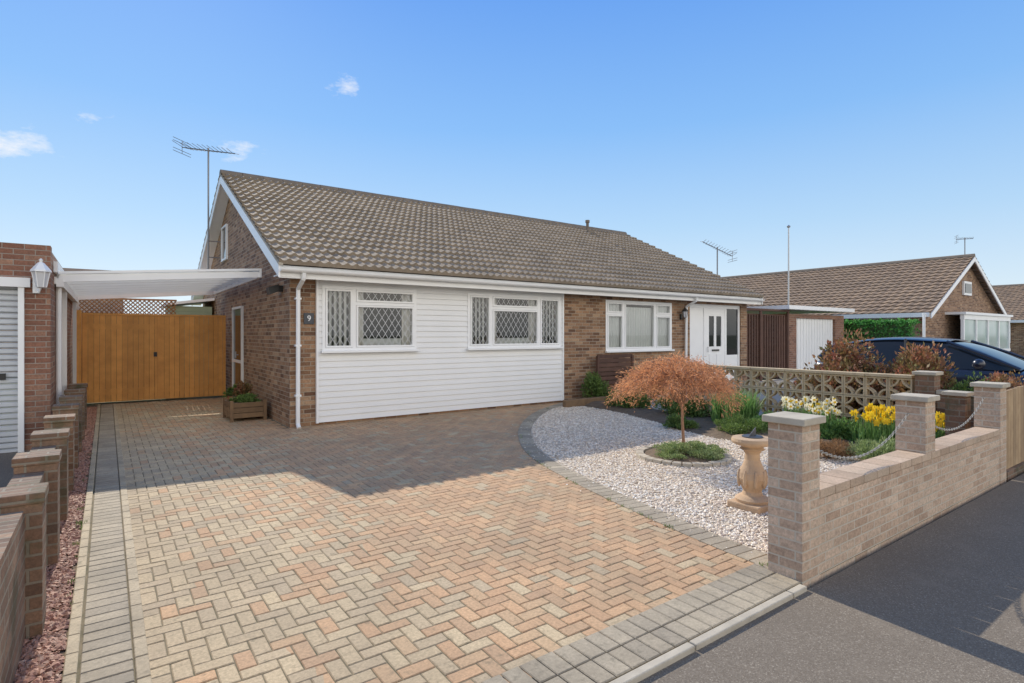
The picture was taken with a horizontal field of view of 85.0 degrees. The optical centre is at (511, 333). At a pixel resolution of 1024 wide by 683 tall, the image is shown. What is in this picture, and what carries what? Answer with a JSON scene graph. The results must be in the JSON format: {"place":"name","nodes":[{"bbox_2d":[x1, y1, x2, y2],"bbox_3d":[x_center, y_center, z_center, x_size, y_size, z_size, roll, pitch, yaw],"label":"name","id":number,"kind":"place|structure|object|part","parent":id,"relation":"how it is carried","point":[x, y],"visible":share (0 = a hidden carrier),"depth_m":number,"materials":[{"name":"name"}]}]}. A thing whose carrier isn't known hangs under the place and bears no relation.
{"place":"outdoors","nodes":[
{"label":"outdoors","id":0,"kind":"place"},
{"bbox_2d":[0,451,29,487],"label":"neighbouring driveway","id":1,"kind":"structure","parent":0,"point":[6,472],"depth_m":6.28,"materials":[{"name":"concrete"}]},
{"bbox_2d":[14,405,97,682],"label":"soil strip","id":2,"kind":"object","parent":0,"point":[52,609],"visible":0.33,"depth_m":3.28,"materials":[{"name":"brown soil"}]},
{"bbox_2d":[13,407,96,682],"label":"slate chippings","id":3,"kind":"object","parent":2,"relation":"on","point":[37,648],"visible":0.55,"depth_m":3.19,"materials":[{"name":"gravel"}]},
{"bbox_2d":[0,268,123,360],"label":"bungalow","id":4,"kind":"object","parent":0,"point":[78,303],"visible":0.11,"depth_m":24.25,"materials":[{"name":"brick"}]},
{"bbox_2d":[161,298,214,316],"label":"garden shed","id":5,"kind":"structure","parent":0,"point":[181,307],"depth_m":14.86,"materials":[{"name":"green paint"}]},
{"bbox_2d":[0,377,1006,482],"bbox_3d":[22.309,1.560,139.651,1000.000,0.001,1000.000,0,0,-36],"label":"ground","id":6,"kind":"structure","parent":0,"point":[89,404],"depth_m":13.11,"materials":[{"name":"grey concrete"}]},
{"bbox_2d":[0,242,72,452],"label":"garage","id":7,"kind":"structure","parent":6,"relation":"on","point":[32,360],"depth_m":7.21,"materials":[{"name":"brick"}]},
{"bbox_2d":[30,258,51,292],"bbox_3d":[-6.063,-0.743,7.159,0.189,0.444,0.324,0,0,-66],"label":"wall lantern","id":8,"kind":"object","parent":7,"relation":"attached to","point":[40,270],"depth_m":7.10,"materials":[{"name":"white plastic"}]},
{"bbox_2d":[0,383,87,682],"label":"boundary wall","id":9,"kind":"structure","parent":6,"relation":"on","point":[34,501],"depth_m":2.78,"materials":[{"name":"brick"}]},
{"bbox_2d":[79,298,176,401],"bbox_3d":[-8.852,0.360,13.036,1.999,2.380,0.044,0,0,-36],"label":"trellis fence","id":10,"kind":"object","parent":6,"relation":"on","point":[144,300],"visible":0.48,"depth_m":12.99,"materials":[{"name":"brown wood"}]},
{"bbox_2d":[54,268,261,395],"bbox_3d":[-6.866,0.206,10.730,2.770,2.628,5.175,0,0,-36],"label":"carport canopy","id":11,"kind":"object","parent":6,"relation":"on","point":[75,286],"visible":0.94,"depth_m":9.62,"materials":[{"name":"white plastic"}]},
{"bbox_2d":[77,310,225,402],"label":"driveway gates","id":12,"kind":"object","parent":11,"relation":"attached to","point":[189,354],"visible":0.96,"depth_m":12.37,"materials":[{"name":"brown wood"}]},
{"bbox_2d":[191,169,764,428],"bbox_3d":[-1.217,-1.140,16.679,13.410,5.380,11.040,0,0,-36],"label":"semi detached bungalow","id":13,"kind":"object","parent":6,"relation":"on","point":[417,307],"visible":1,"depth_m":11.45,"materials":[{"name":"brick"},{"name":"concrete tile"},{"name":"white upvc"}]},
{"bbox_2d":[172,137,238,268],"bbox_3d":[-7.511,-3.213,13.824,1.459,3.226,0.730,0,0,9],"label":"tv aerial","id":14,"kind":"object","parent":13,"relation":"attached to","point":[208,151],"visible":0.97,"depth_m":13.81,"materials":[{"name":"metal"}]},
{"bbox_2d":[221,224,227,261],"bbox_3d":[-7.057,-2.225,13.719,0.048,0.850,0.700,0,0,-36],"label":"window","id":15,"kind":"structure","parent":13,"relation":"in","point":[224,230],"depth_m":13.75,"materials":[{"name":"white plastic"}]},
{"bbox_2d":[232,306,243,391],"bbox_3d":[-6.085,0.435,12.324,0.110,2.070,1.100,0,0,-36],"label":"door","id":16,"kind":"structure","parent":13,"relation":"in","point":[237,312],"depth_m":12.28,"materials":[{"name":"white plastic"}]},
{"bbox_2d":[266,284,282,294],"bbox_3d":[-3.909,-0.730,9.208,0.235,0.180,0.180,0,0,-36],"label":"security light","id":17,"kind":"object","parent":13,"relation":"attached to","point":[274,289],"visible":1,"depth_m":9.13,"materials":[{"name":"black metal"}]},
{"bbox_2d":[304,313,313,323],"bbox_3d":[-3.298,-0.250,9.077,0.160,0.180,0.027,0,0,-36],"label":"house number plaque","id":18,"kind":"object","parent":13,"relation":"attached to","point":[308,318],"visible":1,"depth_m":9.07,"materials":[{"name":"stone"}]},
{"bbox_2d":[321,285,419,352],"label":"window","id":19,"kind":"structure","parent":13,"relation":"in","point":[354,319],"depth_m":9.92,"materials":[{"name":"white plastic"}]},
{"bbox_2d":[467,293,563,349],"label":"window","id":20,"kind":"structure","parent":13,"relation":"in","point":[495,321],"depth_m":11.83,"materials":[{"name":"white plastic"}]},
{"bbox_2d":[605,300,674,352],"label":"window","id":21,"kind":"structure","parent":13,"relation":"in","point":[631,326],"depth_m":13.83,"materials":[{"name":"white plastic"}]},
{"bbox_2d":[680,307,687,319],"bbox_3d":[4.480,-0.547,14.589,0.160,0.347,0.237,0,0,-57],"label":"wall lantern","id":22,"kind":"object","parent":13,"relation":"attached to","point":[684,311],"depth_m":14.54,"materials":[{"name":"black metal"}]},
{"bbox_2d":[706,308,724,376],"bbox_3d":[5.689,0.350,15.685,0.900,2.140,0.072,0,0,-36],"label":"front door","id":23,"kind":"structure","parent":13,"relation":"in","point":[715,317],"depth_m":15.68,"materials":[{"name":"white plastic"}]},
{"bbox_2d":[700,241,735,274],"bbox_3d":[6.490,-2.026,17.667,1.011,1.852,0.626,0,0,-6],"label":"tv aerial","id":24,"kind":"object","parent":13,"relation":"attached to","point":[717,249],"visible":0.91,"depth_m":17.65,"materials":[{"name":"metal"}]},
{"bbox_2d":[580,370,612,397],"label":"shrub","id":25,"kind":"object","parent":6,"relation":"on","point":[593,384],"visible":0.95,"depth_m":12.28,"materials":[{"name":"green plant"}]},
{"bbox_2d":[609,584,806,682],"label":"kerb","id":26,"kind":"structure","parent":6,"relation":"on","point":[646,670],"depth_m":2.75,"materials":[{"name":"concrete"}]},
{"bbox_2d":[787,225,789,304],"bbox_3d":[12.478,-1.710,25.217,0.160,6.420,0.152,0,0,-36],"label":"tall mast","id":27,"kind":"object","parent":6,"relation":"on","point":[788,226],"visible":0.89,"depth_m":25.19,"materials":[{"name":"metal"}]},
{"bbox_2d":[747,305,854,378],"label":"garage","id":28,"kind":"structure","parent":6,"relation":"on","point":[810,333],"depth_m":19.95,"materials":[{"name":"wood"}]},
{"bbox_2d":[797,318,832,375],"bbox_3d":[10.959,0.495,20.283,2.850,2.090,0.050,0,0,-36],"label":"garage door","id":29,"kind":"structure","parent":28,"relation":"in","point":[812,334],"depth_m":20.12,"materials":[{"name":"white plastic"}]},
{"bbox_2d":[670,360,943,431],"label":"screen block wall","id":30,"kind":"structure","parent":6,"relation":"on","point":[925,382],"depth_m":8.38,"materials":[{"name":"concrete"}]},
{"bbox_2d":[844,317,920,344],"bbox_3d":[13.116,0.482,22.709,0.948,2.248,5.846,0,0,-36],"label":"clipped hedge","id":31,"kind":"object","parent":6,"relation":"on","point":[899,327],"visible":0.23,"depth_m":21.16,"materials":[{"name":"green plant"}]},
{"bbox_2d":[762,381,1010,588],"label":"front garden wall","id":32,"kind":"structure","parent":6,"relation":"on","point":[819,523],"depth_m":3.99,"materials":[{"name":"brick"}]},
{"bbox_2d":[820,413,908,459],"bbox_3d":[2.568,0.784,4.121,1.793,0.255,0.022,0,0,-36],"label":"hanging chain","id":33,"kind":"object","parent":32,"relation":"hanging from","point":[864,454],"visible":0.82,"depth_m":4.19,"materials":[{"name":"metal"}]},
{"bbox_2d":[935,397,984,430],"bbox_3d":[4.192,0.784,5.297,1.803,0.255,0.022,0,0,-36],"label":"hanging chain","id":34,"kind":"object","parent":32,"relation":"hanging from","point":[951,429],"visible":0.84,"depth_m":5.44,"materials":[{"name":"metal"}]},
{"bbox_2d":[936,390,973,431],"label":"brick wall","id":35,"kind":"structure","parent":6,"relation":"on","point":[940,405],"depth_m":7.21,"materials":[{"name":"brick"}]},
{"bbox_2d":[942,390,973,435],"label":"brick pier","id":36,"kind":"structure","parent":6,"relation":"on","point":[957,408],"depth_m":6.51,"materials":[{"name":"brick"}]},
{"bbox_2d":[992,284,1023,355],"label":"distant bungalow","id":37,"kind":"object","parent":6,"relation":"on","point":[1011,297],"visible":0.08,"depth_m":37.62,"materials":[{"name":"tile"}]},
{"bbox_2d":[1006,386,1023,481],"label":"fence","id":38,"kind":"object","parent":6,"relation":"on","point":[1015,432],"visible":0.73,"depth_m":6.16,"materials":[{"name":"wood"}]},
{"bbox_2d":[0,0,1023,313],"label":"sky","id":39,"kind":"structure","parent":0,"point":[876,131],"materials":[{"name":"blue"}]},
{"bbox_2d":[61,397,1006,682],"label":"driveway","id":40,"kind":"structure","parent":0,"point":[442,437],"depth_m":3.89,"materials":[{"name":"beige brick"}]},
{"bbox_2d":[62,404,151,682],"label":"driveway edging","id":41,"kind":"object","parent":40,"relation":"on","point":[142,666],"visible":1,"depth_m":3.31,"materials":[{"name":"grey concrete"}]},
{"bbox_2d":[223,395,266,422],"bbox_3d":[-4.754,1.320,9.936,0.580,0.360,0.750,0,0,-36],"label":"wooden planter","id":42,"kind":"object","parent":40,"relation":"on","point":[232,410],"visible":0.93,"depth_m":9.68,"materials":[{"name":"wood"}]},
{"bbox_2d":[229,392,260,402],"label":"pansy plants","id":43,"kind":"object","parent":42,"relation":"in","point":[247,397],"visible":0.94,"depth_m":9.86,"materials":[{"name":"green plant"}]},
{"bbox_2d":[65,407,767,602],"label":"weed tufts","id":44,"kind":"object","parent":40,"relation":"on","point":[79,522],"visible":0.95,"depth_m":4.40,"materials":[{"name":"green plant"}]},
{"bbox_2d":[79,403,800,682],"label":"driveway border","id":45,"kind":"object","parent":40,"relation":"on","point":[614,651],"visible":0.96,"depth_m":3.05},
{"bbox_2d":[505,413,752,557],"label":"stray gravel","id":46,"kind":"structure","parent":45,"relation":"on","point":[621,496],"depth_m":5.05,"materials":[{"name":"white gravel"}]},
{"bbox_2d":[627,364,666,396],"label":"front bush","id":47,"kind":"object","parent":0,"point":[648,386],"visible":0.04,"depth_m":12.96,"materials":[{"name":"green plant"}]},
{"bbox_2d":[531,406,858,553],"bbox_3d":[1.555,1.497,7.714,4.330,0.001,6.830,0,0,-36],"label":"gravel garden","id":48,"kind":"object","parent":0,"point":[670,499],"visible":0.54,"depth_m":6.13,"materials":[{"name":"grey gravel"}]},
{"bbox_2d":[636,444,731,467],"bbox_3d":[2.085,1.481,6.821,1.119,0.059,1.115,0,0,-36],"label":"round bed edging","id":49,"kind":"object","parent":48,"relation":"on","point":[641,454],"visible":0.59,"depth_m":6.42,"materials":[{"name":"stone"}]},
{"bbox_2d":[645,447,722,464],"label":"round bed soil","id":50,"kind":"structure","parent":48,"relation":"on","point":[652,452],"depth_m":6.53,"materials":[{"name":"brown soil"}]},
{"bbox_2d":[603,351,748,442],"bbox_3d":[2.006,0.838,6.844,1.727,1.285,1.633,0,0,-36],"label":"weeping maple","id":51,"kind":"object","parent":50,"relation":"on","point":[679,380],"visible":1,"depth_m":6.57,"materials":[{"name":"orange plant"}]},
{"bbox_2d":[651,440,728,460],"bbox_3d":[2.153,1.396,6.790,0.911,0.195,0.830,0,0,16],"label":"ground cover plant","id":52,"kind":"object","parent":50,"relation":"on","point":[695,448],"visible":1,"depth_m":6.67,"materials":[{"name":"green plant"}]},
{"bbox_2d":[820,438,855,458],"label":"twiggy plant","id":53,"kind":"object","parent":48,"relation":"on","point":[835,448],"visible":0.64,"depth_m":6.61,"materials":[{"name":"brown plant"}]},
{"bbox_2d":[532,405,862,553],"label":"gravel","id":54,"kind":"structure","parent":0,"point":[741,521],"depth_m":6.29,"materials":[{"name":"white gravel"}]},
{"bbox_2d":[727,427,767,514],"bbox_3d":[2.074,1.160,4.824,0.343,0.700,0.343,0,0,-36],"label":"sundial pedestal","id":55,"kind":"object","parent":54,"relation":"on","point":[752,477],"visible":0.91,"depth_m":4.75,"materials":[{"name":"stone"}]},
{"bbox_2d":[584,401,865,459],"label":"flower bed soil","id":56,"kind":"structure","parent":0,"point":[707,426],"depth_m":9.40,"materials":[{"name":"brown soil"}]},
{"bbox_2d":[563,396,606,406],"bbox_3d":[1.539,1.430,11.741,1.170,0.160,0.110,0,0,-36],"label":"timber sleeper","id":57,"kind":"object","parent":56,"relation":"on","point":[575,402],"visible":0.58,"depth_m":11.59,"materials":[{"name":"brown wood"}]},
{"bbox_2d":[604,388,655,408],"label":"green shrub","id":58,"kind":"object","parent":56,"relation":"on","point":[645,401],"visible":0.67,"depth_m":10.87,"materials":[{"name":"green plant"}]},
{"bbox_2d":[662,413,700,428],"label":"alpine plant","id":59,"kind":"object","parent":56,"relation":"on","point":[674,420],"visible":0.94,"depth_m":8.75,"materials":[{"name":"green plant"}]},
{"bbox_2d":[654,393,711,417],"bbox_3d":[3.063,1.263,9.967,0.896,0.462,1.157,0,0,-36],"label":"green shrub","id":60,"kind":"object","parent":56,"relation":"on","point":[692,411],"visible":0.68,"depth_m":9.71,"materials":[{"name":"green plant"}]},
{"bbox_2d":[706,388,766,422],"bbox_3d":[3.624,1.158,8.949,1.052,0.605,1.076,0,0,27],"label":"leafy clump","id":61,"kind":"object","parent":56,"relation":"on","point":[750,409],"visible":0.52,"depth_m":8.83,"materials":[{"name":"green plant"}]},
{"bbox_2d":[713,412,767,434],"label":"heather plant","id":62,"kind":"object","parent":56,"relation":"on","point":[735,424],"visible":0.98,"depth_m":8.15,"materials":[{"name":"green plant"}]},
{"bbox_2d":[744,410,775,430],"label":"leafy plant","id":63,"kind":"object","parent":56,"relation":"on","point":[760,416],"visible":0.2,"depth_m":8.40,"materials":[{"name":"green plant"}]},
{"bbox_2d":[781,395,843,437],"bbox_3d":[4.253,1.173,7.977,0.811,0.575,0.852,0,0,-36],"label":"daffodil clump","id":64,"kind":"object","parent":56,"relation":"on","point":[821,408],"visible":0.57,"depth_m":7.87,"materials":[{"name":"white plant"}]},
{"bbox_2d":[820,417,857,440],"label":"leafy plant","id":65,"kind":"object","parent":56,"relation":"on","point":[836,429],"visible":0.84,"depth_m":7.54,"materials":[{"name":"green plant"}]},
{"bbox_2d":[844,403,894,444],"bbox_3d":[4.802,1.190,7.280,0.800,0.542,0.790,0,0,-36],"label":"daffodil clump","id":66,"kind":"object","parent":56,"relation":"on","point":[877,428],"visible":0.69,"depth_m":7.18,"materials":[{"name":"yellow plant"}]},
{"bbox_2d":[844,435,894,459],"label":"lavender bush","id":67,"kind":"object","parent":56,"relation":"on","point":[866,446],"visible":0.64,"depth_m":6.43,"materials":[{"name":"green plant"}]},
{"bbox_2d":[935,411,944,438],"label":"daffodil clump","id":68,"kind":"object","parent":56,"relation":"on","point":[939,422],"visible":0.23,"depth_m":6.88,"materials":[{"name":"yellow plant"}]},
{"bbox_2d":[648,378,856,428],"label":"neighbouring forecourt","id":69,"kind":"structure","parent":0,"point":[777,397],"depth_m":13.52,"materials":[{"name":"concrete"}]},
{"bbox_2d":[596,354,633,392],"bbox_3d":[2.392,0.985,12.933,1.190,1.030,0.060,0,0,-36],"label":"slatted fence","id":70,"kind":"object","parent":69,"relation":"on","point":[627,361],"visible":0.52,"depth_m":12.88,"materials":[{"name":"brown wood"}]},
{"bbox_2d":[747,308,789,380],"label":"side gate","id":71,"kind":"structure","parent":69,"relation":"on","point":[754,346],"depth_m":18.28,"materials":[{"name":"brown wood"}]},
{"bbox_2d":[789,328,898,425],"bbox_3d":[5.520,0.699,9.032,2.079,1.600,1.762,0,0,-36],"label":"photinia bush","id":72,"kind":"object","parent":69,"relation":"on","point":[848,361],"visible":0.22,"depth_m":8.94,"materials":[{"name":"red plant"}]},
{"bbox_2d":[722,253,1012,350],"bbox_3d":[16.602,-0.980,29.193,10.444,5.060,12.800,0,0,-36],"label":"bungalow","id":73,"kind":"object","parent":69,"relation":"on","point":[954,297],"visible":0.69,"depth_m":24.93,"materials":[{"name":"tile"}]},
{"bbox_2d":[857,318,901,320],"bbox_3d":[15.131,-0.150,23.064,0.110,1.100,1.600,0,0,-36],"label":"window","id":74,"kind":"structure","parent":73,"relation":"in","point":[862,319],"depth_m":23.09,"materials":[{"name":"plastic"}]},
{"bbox_2d":[954,235,973,253],"bbox_3d":[19.977,-3.580,24.665,0.607,1.560,0.540,0,0,24],"label":"tv aerial","id":75,"kind":"object","parent":73,"relation":"attached to","point":[960,239],"visible":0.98,"depth_m":24.66,"materials":[{"name":"metal"}]},
{"bbox_2d":[962,281,971,295],"bbox_3d":[20.000,-2.000,24.551,1.000,0.600,0.095,0,0,-36],"label":"window","id":76,"kind":"structure","parent":73,"relation":"in","point":[966,286],"depth_m":24.42,"materials":[{"name":"white plastic"}]},
{"bbox_2d":[945,312,1012,350],"bbox_3d":[20.782,0.300,24.750,6.700,2.400,0.700,0,0,-36],"label":"bay window","id":77,"kind":"structure","parent":73,"relation":"in","point":[990,329],"depth_m":24.46,"materials":[{"name":"white plastic"}]},
{"bbox_2d":[861,340,958,411],"bbox_3d":[6.094,0.787,8.341,1.800,1.421,1.548,0,0,-1],"label":"photinia bush","id":78,"kind":"object","parent":69,"relation":"on","point":[914,360],"visible":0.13,"depth_m":8.15,"materials":[{"name":"red plant"}]},
{"bbox_2d":[814,337,1023,388],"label":"parked car","id":79,"kind":"object","parent":69,"relation":"on","point":[969,358],"visible":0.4,"depth_m":9.60,"materials":[{"name":"blue paint"}]},
{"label":"windows","id":80,"kind":"part","parent":79,"relation":"part of","materials":[{"name":"glass"}]},
{"bbox_2d":[941,371,988,391],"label":"conifer bush","id":81,"kind":"object","parent":69,"relation":"on","point":[962,387],"visible":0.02,"depth_m":7.75,"materials":[{"name":"green plant"}]},
{"bbox_2d":[981,370,1023,389],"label":"brown bush","id":82,"kind":"object","parent":69,"relation":"on","point":[1005,378],"visible":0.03,"depth_m":7.78,"materials":[{"name":"red plant"}]},
{"bbox_2d":[638,473,1023,682],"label":"pavement","id":83,"kind":"structure","parent":0,"point":[941,600],"depth_m":2.96,"materials":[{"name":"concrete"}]},
{"bbox_3d":[-5.532,1.365,11.181,0.310,0.270,0.310,0,0,-36],"label":"flower pot","id":84,"kind":"object","parent":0,"visible":0},
{"bbox_2d":[221,384,236,398],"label":"potted plant","id":85,"kind":"object","parent":84,"relation":"in","point":[229,392],"visible":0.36,"depth_m":11.08,"materials":[{"name":"green plant"}]},
{"bbox_3d":[-5.105,1.330,10.626,0.370,0.340,0.370,0,0,-36],"label":"flower pot","id":86,"kind":"object","parent":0,"visible":0},
{"bbox_2d":[232,380,252,395],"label":"potted plant","id":87,"kind":"object","parent":86,"relation":"in","point":[242,388],"visible":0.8,"depth_m":10.56,"materials":[{"name":"red plant"}]}
]}

